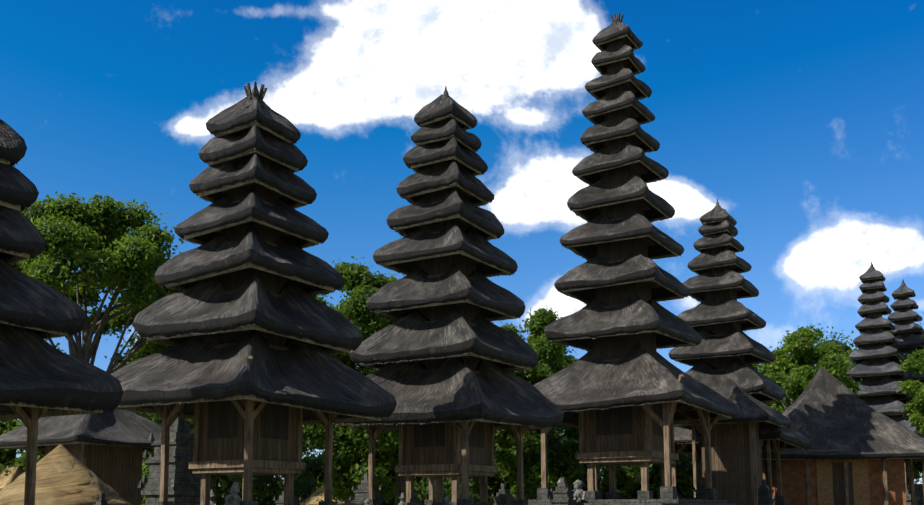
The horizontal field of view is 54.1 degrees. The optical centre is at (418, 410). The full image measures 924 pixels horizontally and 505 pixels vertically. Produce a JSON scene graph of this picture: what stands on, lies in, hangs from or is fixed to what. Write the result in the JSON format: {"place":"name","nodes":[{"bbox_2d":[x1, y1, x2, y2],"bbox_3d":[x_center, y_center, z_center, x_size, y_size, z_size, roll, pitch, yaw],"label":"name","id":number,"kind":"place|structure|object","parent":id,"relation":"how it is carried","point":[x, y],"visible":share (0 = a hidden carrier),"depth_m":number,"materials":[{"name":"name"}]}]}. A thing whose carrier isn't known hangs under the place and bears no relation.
{"place":"outdoors","nodes":[
{"label":"outdoors","id":0,"kind":"place"},
{"bbox_2d":[0,0,923,483],"label":"sky","id":1,"kind":"structure","parent":0,"point":[803,120],"materials":[{"name":"blue"}]},
{"label":"ground","id":2,"kind":"structure","parent":0,"visible":0},
{"bbox_2d":[0,464,24,489],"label":"shrine","id":3,"kind":"object","parent":2,"relation":"on","point":[17,471],"visible":0.17,"depth_m":37.24,"materials":[{"name":"wicker"}]},
{"bbox_2d":[0,417,44,475],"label":"tree","id":4,"kind":"object","parent":2,"relation":"on","point":[8,458],"visible":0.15,"depth_m":38.44,"materials":[{"name":"green plant"}]},
{"bbox_2d":[17,339,65,453],"bbox_3d":[-28.884,-1.445,60.413,12.742,19.900,13.715,0,-6,1],"label":"tree","id":5,"kind":"object","parent":2,"relation":"on","point":[58,348],"depth_m":59.91,"materials":[{"name":"green plant"}]},
{"bbox_2d":[0,119,122,504],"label":"pagoda","id":6,"kind":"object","parent":2,"relation":"on","point":[40,376],"visible":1,"depth_m":15.21,"materials":[{"name":"grey wood"}]},
{"bbox_2d":[0,444,131,504],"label":"thatched roof","id":7,"kind":"structure","parent":2,"relation":"on","point":[64,476],"depth_m":24.79,"materials":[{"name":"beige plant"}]},
{"bbox_2d":[0,409,161,504],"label":"thatched hut","id":8,"kind":"object","parent":2,"relation":"on","point":[109,448],"visible":0.67,"depth_m":35.01,"materials":[{"name":"grey wood"}]},
{"bbox_2d":[11,191,184,373],"bbox_3d":[-17.352,-2.120,46.329,12.672,18.303,12.706,-5,-8,38],"label":"tree","id":9,"kind":"object","parent":2,"relation":"on","point":[94,241],"visible":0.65,"depth_m":44.56,"materials":[{"name":"green plant"}]},
{"bbox_2d":[93,493,109,504],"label":"stone shrine","id":10,"kind":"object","parent":2,"relation":"on","point":[101,501],"visible":1,"depth_m":21.59,"materials":[{"name":"grey stone"}]},
{"bbox_2d":[132,411,161,469],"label":"tree","id":11,"kind":"object","parent":2,"relation":"on","point":[145,415],"depth_m":67.58,"materials":[{"name":"green plant"}]},
{"bbox_2d":[105,332,193,431],"bbox_3d":[-13.356,0.472,52.239,7.791,14.385,9.219,-6,-8,43],"label":"tree","id":12,"kind":"object","parent":2,"relation":"on","point":[147,348],"visible":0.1,"depth_m":49.68,"materials":[{"name":"green plant"}]},
{"bbox_2d":[138,417,214,504],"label":"stone shrine","id":13,"kind":"object","parent":2,"relation":"on","point":[184,484],"visible":0.83,"depth_m":29.26,"materials":[{"name":"grey stone"}]},
{"bbox_2d":[141,413,324,504],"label":"shrub","id":14,"kind":"object","parent":2,"relation":"on","point":[305,483],"visible":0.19,"depth_m":54.82,"materials":[{"name":"green plant"}]},
{"bbox_2d":[111,81,396,504],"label":"pagoda","id":15,"kind":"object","parent":2,"relation":"on","point":[248,374],"visible":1,"depth_m":20.41,"materials":[{"name":"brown wood"}]},
{"bbox_2d":[273,491,301,504],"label":"stone shrine","id":16,"kind":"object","parent":2,"relation":"on","point":[280,501],"visible":0.48,"depth_m":25.45,"materials":[{"name":"grey stone"}]},
{"bbox_2d":[300,485,344,504],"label":"thatched roof","id":17,"kind":"structure","parent":2,"relation":"on","point":[315,497],"depth_m":46.39,"materials":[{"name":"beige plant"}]},
{"bbox_2d":[302,256,398,504],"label":"tree","id":18,"kind":"object","parent":2,"relation":"on","point":[350,458],"visible":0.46,"depth_m":40.70,"materials":[{"name":"green plant"}]},
{"bbox_2d":[349,474,383,504],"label":"stone shrine","id":19,"kind":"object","parent":2,"relation":"on","point":[361,493],"visible":0.73,"depth_m":29.36,"materials":[{"name":"grey stone"}]},
{"bbox_2d":[361,273,405,504],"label":"tree","id":20,"kind":"object","parent":2,"relation":"on","point":[400,482],"depth_m":43.28,"materials":[{"name":"green plant"}]},
{"bbox_2d":[403,492,425,504],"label":"stone shrine","id":21,"kind":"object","parent":2,"relation":"on","point":[414,500],"visible":1,"depth_m":24.41,"materials":[{"name":"grey stone"}]},
{"bbox_2d":[333,86,563,504],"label":"pagoda","id":22,"kind":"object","parent":2,"relation":"on","point":[443,354],"visible":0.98,"depth_m":27.00,"materials":[{"name":"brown wood"}]},
{"bbox_2d":[376,428,607,504],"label":"shrub","id":23,"kind":"object","parent":2,"relation":"on","point":[561,468],"visible":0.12,"depth_m":54.22,"materials":[{"name":"green plant"}]},
{"bbox_2d":[492,484,514,504],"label":"stone shrine","id":24,"kind":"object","parent":2,"relation":"on","point":[503,496],"visible":0.94,"depth_m":32.24,"materials":[{"name":"grey stone"}]},
{"bbox_2d":[141,475,922,504],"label":"back wall","id":25,"kind":"structure","parent":2,"relation":"on","point":[919,488],"depth_m":69.46,"materials":[{"name":"grey stone"}]},
{"bbox_2d":[490,305,579,501],"bbox_3d":[6.652,0.870,51.587,8.868,13.495,9.034,0,-6,1],"label":"tree","id":26,"kind":"object","parent":2,"relation":"on","point":[542,346],"visible":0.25,"depth_m":50.34,"materials":[{"name":"green plant"}]},
{"bbox_2d":[548,477,577,504],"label":"stone shrine","id":27,"kind":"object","parent":2,"relation":"on","point":[562,493],"visible":1,"depth_m":35.13,"materials":[{"name":"grey stone"}]},
{"bbox_2d":[550,347,652,494],"bbox_3d":[11.426,1.275,61.830,10.536,14.796,9.518,0,-6,1],"label":"tree","id":28,"kind":"object","parent":2,"relation":"on","point":[625,476],"visible":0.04,"depth_m":59.16,"materials":[{"name":"green plant"}]},
{"bbox_2d":[528,13,739,504],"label":"pagoda","id":29,"kind":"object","parent":2,"relation":"on","point":[622,391],"visible":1,"depth_m":38.06,"materials":[{"name":"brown wood"}]},
{"bbox_2d":[579,454,701,498],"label":"tree","id":30,"kind":"object","parent":2,"relation":"on","point":[684,467],"visible":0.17,"depth_m":67.02,"materials":[{"name":"green plant"}]},
{"bbox_2d":[691,477,717,498],"bbox_3d":[13.038,4.692,41.055,1.056,3.271,1.056,-4,-7,34],"label":"stone shrine","id":31,"kind":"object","parent":2,"relation":"on","point":[699,490],"visible":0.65,"depth_m":41.02,"materials":[{"name":"grey stone"}]},
{"bbox_2d":[674,379,790,504],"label":"bale","id":32,"kind":"object","parent":2,"relation":"on","point":[736,462],"visible":0.71,"depth_m":44.19,"materials":[{"name":"brown wood"}]},
{"bbox_2d":[668,199,810,504],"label":"pagoda","id":33,"kind":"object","parent":2,"relation":"on","point":[719,318],"visible":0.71,"depth_m":49.67,"materials":[{"name":"grey wood"}]},
{"bbox_2d":[758,480,775,504],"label":"stone shrine","id":34,"kind":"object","parent":2,"relation":"on","point":[765,493],"visible":0.77,"depth_m":43.80,"materials":[{"name":"grey stone"}]},
{"bbox_2d":[750,324,864,412],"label":"tree","id":35,"kind":"object","parent":2,"relation":"on","point":[792,374],"visible":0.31,"depth_m":74.62,"materials":[{"name":"green plant"}]},
{"bbox_2d":[762,368,923,504],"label":"thatched hut","id":36,"kind":"object","parent":2,"relation":"on","point":[859,451],"visible":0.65,"depth_m":53.63,"materials":[{"name":"grey wood"}]},
{"bbox_2d":[780,380,921,491],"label":"tree","id":37,"kind":"object","parent":2,"relation":"on","point":[917,466],"depth_m":99.95,"materials":[{"name":"green plant"}]},
{"bbox_2d":[813,323,923,483],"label":"tree","id":38,"kind":"object","parent":2,"relation":"on","point":[843,348],"depth_m":127.69,"materials":[{"name":"green plant"}]},
{"bbox_2d":[847,262,923,504],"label":"pagoda","id":39,"kind":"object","parent":2,"relation":"on","point":[875,356],"visible":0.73,"depth_m":90.68,"materials":[{"name":"grey wood"}]},
{"bbox_2d":[887,280,923,504],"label":"pagoda","id":40,"kind":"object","parent":2,"relation":"on","point":[907,331],"visible":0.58,"depth_m":96.16,"materials":[{"name":"grey wood"}]},
{"bbox_2d":[894,347,923,434],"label":"tree","id":41,"kind":"object","parent":2,"relation":"on","point":[914,363],"visible":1,"depth_m":84.69,"materials":[{"name":"green plant"}]}
]}

